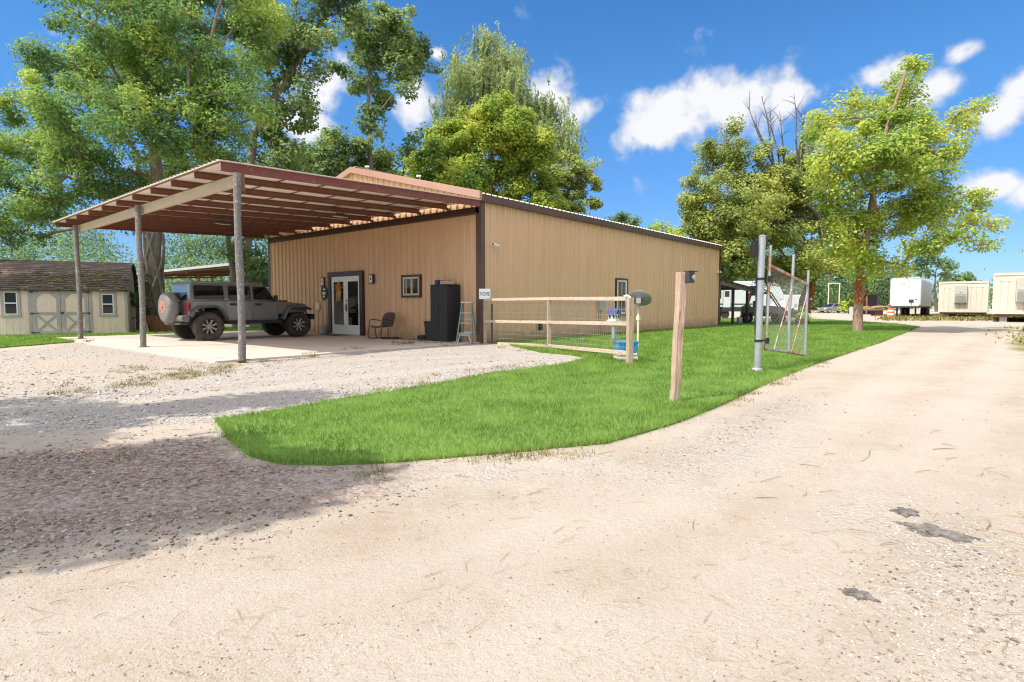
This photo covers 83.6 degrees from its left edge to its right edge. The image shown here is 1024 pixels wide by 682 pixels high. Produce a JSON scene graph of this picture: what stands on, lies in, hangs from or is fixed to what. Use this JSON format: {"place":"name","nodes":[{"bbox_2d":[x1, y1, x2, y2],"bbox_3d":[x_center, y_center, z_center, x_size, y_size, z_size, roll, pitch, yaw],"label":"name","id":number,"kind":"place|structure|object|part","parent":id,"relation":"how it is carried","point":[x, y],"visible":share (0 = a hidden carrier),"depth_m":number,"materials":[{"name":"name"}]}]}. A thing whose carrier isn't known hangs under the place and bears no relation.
{"place":"outdoors","nodes":[
{"label":"outdoors","id":0,"kind":"place"},
{"bbox_2d":[0,326,262,347],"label":"lawn","id":1,"kind":"structure","parent":0,"point":[71,342],"depth_m":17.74,"materials":[{"name":"plant"}]},
{"bbox_2d":[0,259,137,334],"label":"garden shed","id":2,"kind":"structure","parent":1,"relation":"on","point":[38,296],"depth_m":22.34,"materials":[{"name":"beige wood"}]},
{"bbox_2d":[0,290,21,316],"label":"window","id":3,"kind":"structure","parent":2,"relation":"in","point":[10,302],"depth_m":21.51,"materials":[{"name":"white paint"}]},
{"bbox_2d":[29,291,61,333],"bbox_3d":[-17.919,-1.102,22.013,0.915,1.653,0.060,-2,4,-28],"label":"door","id":4,"kind":"structure","parent":2,"relation":"in","point":[46,309],"depth_m":22.02,"materials":[{"name":"beige wood"}]},
{"bbox_2d":[60,291,90,333],"bbox_3d":[-17.084,-1.129,22.459,0.917,1.653,0.060,-2,4,-28],"label":"door","id":5,"kind":"structure","parent":2,"relation":"in","point":[68,298],"depth_m":22.41,"materials":[{"name":"beige wood"}]},
{"bbox_2d":[98,292,116,315],"bbox_3d":[-16.180,-1.467,22.931,0.610,0.959,0.050,-2,4,-28],"label":"window","id":6,"kind":"structure","parent":2,"relation":"in","point":[107,300],"depth_m":22.93,"materials":[{"name":"white paint"}]},
{"bbox_2d":[0,0,296,331],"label":"tree","id":7,"kind":"object","parent":1,"relation":"on","point":[59,142],"visible":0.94,"depth_m":23.04,"materials":[{"name":"green plant"}]},
{"bbox_2d":[146,316,172,331],"bbox_3d":[-15.007,-0.717,24.357,1.400,0.720,0.075,0,10,0],"label":"ribbed sheet","id":8,"kind":"object","parent":1,"relation":"on","point":[155,323],"visible":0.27,"depth_m":24.34,"materials":[{"name":"brown metal"}]},
{"bbox_2d":[0,427,537,577],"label":"gravel","id":9,"kind":"structure","parent":0,"point":[82,526],"depth_m":3.27,"materials":[{"name":"grey gravel"}]},
{"bbox_2d":[0,306,1023,681],"bbox_3d":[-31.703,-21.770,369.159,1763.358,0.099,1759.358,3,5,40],"label":"ground","id":10,"kind":"structure","parent":0,"point":[960,408],"depth_m":2.86,"materials":[{"name":"beige gravel"}]},
{"bbox_2d":[0,202,268,311],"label":"wood","id":11,"kind":"object","parent":10,"relation":"on","point":[190,258],"visible":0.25,"depth_m":62.80,"materials":[{"name":"green plant"}]},
{"bbox_2d":[135,303,139,329],"bbox_3d":[-17.294,-1.154,26.530,0.066,1.378,1.902,0,4,2],"label":"board fence","id":12,"kind":"object","parent":10,"relation":"on","point":[137,313],"visible":0.12,"depth_m":26.43,"materials":[{"name":"brown wood"}]},
{"bbox_2d":[129,272,153,330],"bbox_3d":[-16.272,-1.649,24.536,1.659,2.656,1.173,0,4,-2],"label":"shrub","id":13,"kind":"object","parent":10,"relation":"on","point":[133,299],"visible":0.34,"depth_m":24.46,"materials":[{"name":"green plant"}]},
{"bbox_2d":[137,263,266,292],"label":"open shed","id":14,"kind":"structure","parent":10,"relation":"on","point":[214,271],"depth_m":39.63,"materials":[{"name":"metal"}]},
{"bbox_2d":[213,235,268,326],"bbox_3d":[-14.319,-4.144,30.502,3.804,6.961,3.084,0,4,6],"label":"tree","id":15,"kind":"object","parent":10,"relation":"on","point":[254,266],"visible":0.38,"depth_m":30.53,"materials":[{"name":"green plant"}]},
{"bbox_2d":[249,287,268,327],"bbox_3d":[-12.821,-1.681,29.202,0.060,2.040,4.486,-3,5,-39],"label":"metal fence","id":16,"kind":"object","parent":10,"relation":"on","point":[259,325],"visible":0.01,"depth_m":29.60,"materials":[{"name":"grey metal"}]},
{"bbox_2d":[56,330,479,362],"bbox_3d":[-8.335,0.042,18.457,12.920,0.170,7.720,3,5,40],"label":"concrete pad","id":17,"kind":"object","parent":10,"relation":"on","point":[262,344],"visible":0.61,"depth_m":16.17,"materials":[{"name":"beige concrete"}]},
{"bbox_2d":[158,281,313,340],"bbox_3d":[-9.241,-1.033,19.429,2.170,1.868,4.709,3,5,40],"label":"off road car","id":18,"kind":"object","parent":17,"relation":"on","point":[213,304],"visible":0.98,"depth_m":18.37,"materials":[{"name":"grey paint"}]},
{"bbox_3d":[-10.427,-1.517,17.987,1.200,0.440,0.081,3,5,40],"label":"rear window","id":19,"kind":"part","parent":18,"relation":"part of","materials":[{"name":"blue glass"}]},
{"bbox_3d":[-9.498,-1.524,17.939,0.096,0.400,0.860,3,5,40],"label":"window","id":20,"kind":"part","parent":18,"relation":"part of","materials":[{"name":"black glass"}]},
{"bbox_3d":[-8.886,-1.569,18.665,0.096,0.400,0.680,3,5,40],"label":"window","id":21,"kind":"part","parent":18,"relation":"part of","materials":[{"name":"black glass"}]},
{"bbox_3d":[-8.824,-1.004,18.641,0.053,0.575,0.910,3,5,40],"label":"door","id":22,"kind":"part","parent":18,"relation":"part of","materials":[{"name":"grey paint"}]},
{"bbox_3d":[-8.374,-1.606,19.272,0.095,0.399,0.651,3,5,40],"label":"window","id":23,"kind":"part","parent":18,"relation":"part of","materials":[{"name":"black glass"}]},
{"bbox_3d":[-8.288,-1.043,19.276,0.053,0.575,0.885,3,5,40],"label":"door","id":24,"kind":"part","parent":18,"relation":"part of","materials":[{"name":"grey paint"}]},
{"bbox_2d":[52,159,481,362],"bbox_3d":[-8.151,-2.121,18.216,13.160,4.280,7.534,3,5,40],"label":"carport","id":25,"kind":"object","parent":17,"relation":"on","point":[256,201],"visible":0.97,"depth_m":15.97,"materials":[{"name":"wood"}]},
{"bbox_2d":[213,215,232,224],"bbox_3d":[-9.268,-3.894,18.382,0.160,0.307,0.572,3,5,40],"label":"ceiling light","id":26,"kind":"object","parent":25,"relation":"hanging from","point":[223,222],"visible":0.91,"depth_m":18.34,"materials":[{"name":"white glass"}]},
{"bbox_2d":[331,206,349,217],"bbox_3d":[-5.174,-3.893,17.294,0.160,0.307,0.572,3,5,40],"label":"ceiling light","id":27,"kind":"object","parent":25,"relation":"hanging from","point":[341,215],"visible":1,"depth_m":17.23,"materials":[{"name":"white glass"}]},
{"bbox_2d":[319,325,326,333],"bbox_3d":[-7.381,-0.449,22.415,0.300,0.320,0.220,3,5,40],"label":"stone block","id":28,"kind":"object","parent":17,"relation":"on","point":[322,329],"depth_m":22.32,"materials":[{"name":"grey stone"}]},
{"bbox_2d":[321,334,345,335],"bbox_3d":[-6.545,-0.227,21.239,1.050,0.018,0.620,3,5,40],"label":"door mat","id":29,"kind":"object","parent":17,"relation":"on","point":[335,334],"depth_m":21.34,"materials":[{"name":"brown rubber"}]},
{"bbox_2d":[368,312,394,338],"bbox_3d":[-4.287,-0.514,18.986,0.614,0.869,0.790,2,4,32],"label":"lawn chair","id":30,"kind":"object","parent":17,"relation":"on","point":[388,318],"visible":0.94,"depth_m":19.12,"materials":[{"name":"brown paint"}]},
{"bbox_2d":[401,335,424,339],"bbox_3d":[-3.385,-0.131,18.572,1.511,0.157,0.347,2,4,25],"label":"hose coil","id":31,"kind":"object","parent":17,"relation":"on","point":[419,337],"visible":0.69,"depth_m":18.20,"materials":[{"name":"black rubber"}]},
{"bbox_2d":[423,321,430,340],"bbox_3d":[-2.527,-0.324,18.066,0.370,0.610,0.390,3,5,40],"label":"waste bin","id":32,"kind":"object","parent":17,"relation":"on","point":[427,325],"visible":0.46,"depth_m":17.94,"materials":[{"name":"black plastic"}]},
{"bbox_2d":[430,284,459,341],"bbox_3d":[-2.077,-0.866,17.665,0.790,1.740,0.580,3,5,40],"label":"storage locker","id":33,"kind":"object","parent":17,"relation":"on","point":[445,306],"visible":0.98,"depth_m":17.44,"materials":[{"name":"black plastic"}]},
{"bbox_3d":[-2.388,-0.851,17.587,0.362,1.620,0.059,3,5,40],"label":"door","id":34,"kind":"part","parent":33,"relation":"part of","materials":[{"name":"black plastic"}]},
{"bbox_3d":[-2.102,-0.836,17.347,0.362,1.620,0.059,3,5,40],"label":"door","id":35,"kind":"part","parent":33,"relation":"part of","materials":[{"name":"black plastic"}]},
{"bbox_2d":[440,280,454,283],"bbox_3d":[-1.979,-1.790,17.538,0.400,0.120,0.240,3,5,40],"label":"tan box","id":36,"kind":"object","parent":33,"relation":"on","point":[447,282],"visible":0.84,"depth_m":17.43,"materials":[{"name":"beige cardboard"}]},
{"bbox_2d":[456,302,476,343],"bbox_3d":[-1.331,-0.550,17.018,0.502,1.218,0.719,1,4,12],"label":"step ladder","id":37,"kind":"object","parent":17,"relation":"on","point":[463,318],"visible":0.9,"depth_m":16.89,"materials":[{"name":"metal"}]},
{"bbox_2d":[0,345,575,436],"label":"gravel","id":38,"kind":"structure","parent":10,"relation":"on","point":[24,393],"depth_m":7.73,"materials":[{"name":"grey gravel"}]},
{"bbox_2d":[219,0,378,325],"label":"tall tree","id":39,"kind":"object","parent":10,"relation":"on","point":[291,57],"visible":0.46,"depth_m":32.02,"materials":[{"name":"green plant"}]},
{"bbox_2d":[256,122,436,175],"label":"broad tree","id":40,"kind":"object","parent":10,"relation":"on","point":[406,151],"visible":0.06,"depth_m":45.08,"materials":[{"name":"green plant"}]},
{"bbox_2d":[295,0,442,176],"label":"tall tree","id":41,"kind":"object","parent":10,"relation":"on","point":[377,48],"visible":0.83,"depth_m":40.16,"materials":[{"name":"green plant"}]},
{"bbox_2d":[39,329,832,482],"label":"weeds","id":42,"kind":"object","parent":10,"relation":"on","point":[266,360],"visible":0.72,"depth_m":8.33,"materials":[{"name":"plant"}]},
{"bbox_2d":[401,89,570,209],"bbox_3d":[-1.639,-8.888,38.869,11.695,15.340,7.541,0,4,-3],"label":"broad tree","id":43,"kind":"object","parent":10,"relation":"on","point":[462,140],"visible":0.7,"depth_m":37.72,"materials":[{"name":"green plant"}]},
{"bbox_2d":[268,166,722,342],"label":"metal building","id":44,"kind":"structure","parent":10,"relation":"on","point":[542,251],"depth_m":20.49,"materials":[{"name":"brown paint"}]},
{"bbox_2d":[315,302,319,310],"bbox_3d":[-7.752,-1.375,22.832,0.330,0.330,0.042,3,5,40],"label":"round plaque","id":45,"kind":"object","parent":44,"relation":"attached to","point":[317,306],"visible":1,"depth_m":22.80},
{"bbox_2d":[321,277,324,285],"bbox_3d":[-7.396,-2.323,22.438,0.225,0.340,0.100,3,5,40],"label":"wall lamp","id":46,"kind":"object","parent":44,"relation":"attached to","point":[322,281],"visible":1,"depth_m":22.36,"materials":[{"name":"brown paint"}]},
{"bbox_2d":[321,286,326,299],"bbox_3d":[-7.375,-1.895,22.490,0.432,0.600,0.030,3,5,40],"label":"oval sign","id":47,"kind":"object","parent":44,"relation":"attached to","point":[324,292],"visible":1,"depth_m":22.47,"materials":[{"name":"black plastic"}]},
{"bbox_2d":[331,276,345,333],"bbox_3d":[-6.601,-1.361,21.859,0.921,2.170,0.049,3,5,40],"label":"door","id":48,"kind":"structure","parent":44,"relation":"in","point":[338,308],"depth_m":21.87,"materials":[{"name":"white paint"}]},
{"bbox_2d":[335,282,342,301],"bbox_3d":[-6.538,-1.851,21.681,0.457,0.804,0.123,3,5,40],"label":"door swag","id":49,"kind":"object","parent":48,"relation":"attached to","point":[338,290],"depth_m":21.65,"materials":[{"name":"plant"}]},
{"bbox_2d":[345,276,359,334],"bbox_3d":[-5.906,-1.323,21.237,0.921,2.170,0.108,3,5,40],"label":"door","id":50,"kind":"structure","parent":44,"relation":"in","point":[351,282],"depth_m":21.29,"materials":[{"name":"white paint"}]},
{"bbox_2d":[369,274,374,283],"bbox_3d":[-5.006,-2.213,20.427,0.225,0.340,0.100,3,5,40],"label":"wall lamp","id":51,"kind":"object","parent":44,"relation":"attached to","point":[371,279],"visible":1,"depth_m":20.37,"materials":[{"name":"black metal"}]},
{"bbox_2d":[401,274,421,297],"bbox_3d":[-3.361,-1.830,19.131,0.985,0.761,0.065,3,5,40],"label":"window","id":52,"kind":"structure","parent":44,"relation":"in","point":[417,285],"depth_m":19.09,"materials":[{"name":"brown paint"}]},
{"bbox_2d":[597,301,604,309],"bbox_3d":[3.454,-0.928,22.245,0.120,1.357,0.380,3,5,40],"label":"electric box","id":53,"kind":"object","parent":44,"relation":"attached to","point":[601,304],"visible":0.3,"depth_m":22.13,"materials":[{"name":"grey metal"}]},
{"bbox_2d":[615,278,627,315],"bbox_3d":[4.497,-1.807,23.528,0.065,1.527,0.952,3,5,40],"label":"window","id":54,"kind":"structure","parent":44,"relation":"in","point":[622,281],"depth_m":23.46,"materials":[{"name":"brown paint"}]},
{"bbox_2d":[428,21,587,177],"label":"weeping tree","id":55,"kind":"object","parent":10,"relation":"on","point":[487,74],"visible":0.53,"depth_m":47.39,"materials":[{"name":"green plant"}]},
{"bbox_2d":[0,429,1023,681],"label":"twigs","id":56,"kind":"object","parent":10,"relation":"on","point":[500,559],"visible":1,"depth_m":2.56,"materials":[{"name":"brown wood"}]},
{"bbox_2d":[138,268,993,308],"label":"wood","id":57,"kind":"object","parent":10,"relation":"on","point":[990,296],"depth_m":187.91,"materials":[{"name":"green plant"}]},
{"bbox_2d":[535,150,604,215],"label":"tree","id":58,"kind":"object","parent":10,"relation":"on","point":[568,182],"visible":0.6,"depth_m":41.95,"materials":[{"name":"green plant"}]},
{"bbox_2d":[603,211,642,226],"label":"distant tree","id":59,"kind":"object","parent":10,"relation":"on","point":[621,217],"visible":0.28,"depth_m":93.37,"materials":[{"name":"green plant"}]},
{"bbox_2d":[646,215,687,236],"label":"distant tree","id":60,"kind":"object","parent":10,"relation":"on","point":[655,226],"visible":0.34,"depth_m":78.65,"materials":[{"name":"green plant"}]},
{"bbox_2d":[720,281,783,317],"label":"travel trailer","id":61,"kind":"object","parent":10,"relation":"on","point":[726,299],"visible":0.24,"depth_m":49.86,"materials":[{"name":"white metal"}]},
{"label":"door","id":62,"kind":"part","parent":61,"relation":"part of","materials":[{"name":"white metal"}]},
{"bbox_2d":[770,295,811,314],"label":"cargo trailer","id":63,"kind":"object","parent":10,"relation":"on","point":[786,298],"visible":0.09,"depth_m":53.86,"materials":[{"name":"metal"}]},
{"bbox_2d":[723,234,915,310],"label":"wood","id":64,"kind":"object","parent":10,"relation":"on","point":[820,298],"visible":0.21,"depth_m":132.27,"materials":[{"name":"green plant"}]},
{"bbox_2d":[817,303,847,312],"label":"parked car","id":65,"kind":"object","parent":10,"relation":"on","point":[828,308],"visible":0.66,"depth_m":87.05,"materials":[{"name":"grey paint"}]},
{"bbox_2d":[828,283,839,303],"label":"pipe frame","id":66,"kind":"object","parent":10,"relation":"on","point":[828,291],"visible":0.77,"depth_m":96.59,"materials":[{"name":"beige metal"}]},
{"bbox_2d":[837,292,853,313],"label":"shrub","id":67,"kind":"object","parent":10,"relation":"on","point":[843,306],"visible":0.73,"depth_m":79.79,"materials":[{"name":"green plant"}]},
{"bbox_2d":[841,588,880,602],"bbox_3d":[1.377,0.997,2.270,0.123,0.027,0.100,1,4,13],"label":"asphalt lump","id":68,"kind":"object","parent":10,"relation":"on","point":[862,595],"visible":1,"depth_m":2.25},
{"bbox_2d":[853,293,889,314],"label":"dark shelter","id":69,"kind":"object","parent":10,"relation":"on","point":[871,300],"visible":0.49,"depth_m":74.66,"materials":[{"name":"black metal"}]},
{"bbox_2d":[863,305,895,315],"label":"lumber wagon","id":70,"kind":"object","parent":10,"relation":"on","point":[876,312],"visible":0.82,"depth_m":61.56,"materials":[{"name":"brown wood"}]},
{"bbox_2d":[887,308,893,316],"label":"traffic drum","id":71,"kind":"object","parent":10,"relation":"on","point":[890,312],"visible":0.77,"depth_m":52.74,"materials":[{"name":"plastic"}]},
{"bbox_2d":[889,507,920,517],"bbox_3d":[2.168,0.940,3.157,0.165,0.025,0.135,-2,4,-31],"label":"asphalt lump","id":72,"kind":"object","parent":10,"relation":"on","point":[905,512],"visible":1,"depth_m":3.14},
{"bbox_2d":[890,277,931,314],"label":"box trailer","id":73,"kind":"object","parent":10,"relation":"on","point":[906,294],"visible":0.91,"depth_m":56.93,"materials":[{"name":"metal"}]},
{"bbox_2d":[812,311,1023,343],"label":"weeds","id":74,"kind":"object","parent":10,"relation":"on","point":[940,317],"visible":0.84,"depth_m":45.56,"materials":[{"name":"yellow plant"}]},
{"bbox_2d":[908,254,959,311],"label":"distant tree","id":75,"kind":"object","parent":10,"relation":"on","point":[944,265],"visible":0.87,"depth_m":104.04,"materials":[{"name":"green plant"}]},
{"bbox_2d":[893,521,984,542],"bbox_3d":[2.127,0.957,2.890,0.208,0.024,0.368,-2,4,-31],"label":"asphalt lump","id":76,"kind":"object","parent":10,"relation":"on","point":[930,530],"visible":1,"depth_m":2.86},
{"bbox_2d":[936,268,976,287],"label":"distant tree","id":77,"kind":"object","parent":10,"relation":"on","point":[968,276],"visible":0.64,"depth_m":118.11,"materials":[{"name":"green plant"}]},
{"bbox_2d":[938,281,989,316],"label":"site office","id":78,"kind":"structure","parent":10,"relation":"on","point":[963,297],"depth_m":53.18,"materials":[{"name":"beige"}]},
{"bbox_2d":[992,272,1023,321],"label":"site office","id":79,"kind":"structure","parent":10,"relation":"on","point":[1008,294],"depth_m":39.38,"materials":[{"name":"beige"}]},
{"bbox_2d":[0,0,1023,304],"label":"sky","id":80,"kind":"structure","parent":0,"point":[648,81],"materials":[{"name":"blue"}]},
{"bbox_2d":[211,318,919,466],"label":"lawn","id":81,"kind":"structure","parent":0,"point":[284,461],"depth_m":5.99,"materials":[{"name":"plant"}]},
{"bbox_2d":[483,295,633,363],"bbox_3d":[1.081,-0.389,14.124,0.918,1.407,6.773,-2,4,-27],"label":"rail fence","id":82,"kind":"object","parent":81,"relation":"on","point":[628,324],"visible":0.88,"depth_m":13.60,"materials":[{"name":"brown wood"}]},
{"bbox_2d":[479,289,489,298],"bbox_3d":[-0.797,-1.379,16.774,0.330,0.300,0.028,0,4,-4],"label":"home sign","id":83,"kind":"object","parent":82,"relation":"attached to","point":[484,293],"visible":0.98,"depth_m":16.76,"materials":[{"name":"white"}]},
{"bbox_2d":[606,308,620,339],"bbox_3d":[3.373,-0.532,19.003,0.360,1.108,0.376,3,5,40],"label":"bird feeder","id":84,"kind":"object","parent":81,"relation":"on","point":[611,317],"visible":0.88,"depth_m":18.93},
{"bbox_2d":[613,340,638,359],"bbox_3d":[2.400,0.192,12.037,0.477,0.385,0.380,0,4,-8],"label":"storage bin","id":85,"kind":"object","parent":81,"relation":"on","point":[620,347],"visible":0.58,"depth_m":11.88,"materials":[{"name":"blue plastic"}]},
{"bbox_2d":[629,290,651,345],"bbox_3d":[3.470,-0.571,15.546,0.513,1.615,0.527,0,4,-4],"label":"satellite dish","id":86,"kind":"object","parent":81,"relation":"on","point":[642,298],"visible":0.91,"depth_m":15.44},
{"bbox_2d":[669,270,697,401],"bbox_3d":[2.011,-0.018,6.723,0.301,1.603,0.159,0,4,4],"label":"timber post","id":87,"kind":"object","parent":81,"relation":"on","point":[683,278],"visible":0.91,"depth_m":6.70,"materials":[{"name":"brown wood"}]},
{"bbox_2d":[721,279,754,324],"bbox_3d":[11.790,-2.323,35.505,4.500,2.680,5.700,3,5,40],"label":"back lean to","id":88,"kind":"object","parent":81,"relation":"on","point":[729,285],"visible":0.38,"depth_m":34.14,"materials":[{"name":"grey wood"}]},
{"bbox_2d":[750,235,771,371],"bbox_3d":[4.253,-0.607,9.823,0.353,2.397,0.178,-1,4,-18],"label":"steel pole","id":89,"kind":"object","parent":81,"relation":"on","point":[758,251],"visible":0.97,"depth_m":9.77,"materials":[{"name":"grey metal"}]},
{"bbox_2d":[764,245,809,355],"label":"chain link gate","id":90,"kind":"structure","parent":89,"relation":"attached to","point":[789,300],"depth_m":10.78,"materials":[{"name":"metal"}]},
{"bbox_2d":[740,292,786,322],"bbox_3d":[16.159,-2.143,36.931,2.694,1.996,1.640,1,4,18],"label":"utility vehicle","id":91,"kind":"object","parent":81,"relation":"on","point":[751,310],"visible":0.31,"depth_m":36.55,"materials":[{"name":"metal"}]},
{"bbox_2d":[674,91,861,323],"bbox_3d":[15.655,-7.917,34.374,12.846,14.044,7.842,0,4,-5],"label":"broad tree","id":92,"kind":"object","parent":81,"relation":"on","point":[779,194],"visible":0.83,"depth_m":33.36,"materials":[{"name":"green plant"}]},
{"bbox_2d":[763,305,809,323],"bbox_3d":[16.336,-1.577,34.323,2.714,1.198,1.880,2,4,24],"label":"flat trailer","id":93,"kind":"object","parent":81,"relation":"on","point":[778,315],"visible":0.52,"depth_m":33.69,"materials":[{"name":"metal"}]},
{"bbox_2d":[791,306,810,323],"bbox_3d":[16.835,-1.466,33.555,1.069,1.173,1.154,-1,4,-15],"label":"shrub","id":94,"kind":"object","parent":81,"relation":"on","point":[797,315],"visible":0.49,"depth_m":33.30,"materials":[{"name":"green plant"}]},
{"bbox_2d":[797,53,1014,330],"bbox_3d":[16.579,-6.338,25.234,9.950,11.933,6.440,-1,4,-22],"label":"roadside tree","id":95,"kind":"object","parent":81,"relation":"on","point":[900,150],"visible":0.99,"depth_m":24.35,"materials":[{"name":"green plant"}]},
{"bbox_2d":[737,317,742,323],"bbox_3d":[14.009,-1.256,35.257,0.340,0.440,0.340,3,5,40],"label":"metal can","id":96,"kind":"object","parent":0,"point":[739,320],"visible":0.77,"depth_m":35.12,"materials":[{"name":"grey metal"}]},
{"bbox_2d":[849,307,852,315],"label":"concrete block","id":97,"kind":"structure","parent":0,"point":[850,311],"depth_m":59.98,"materials":[{"name":"white concrete"}]}
]}

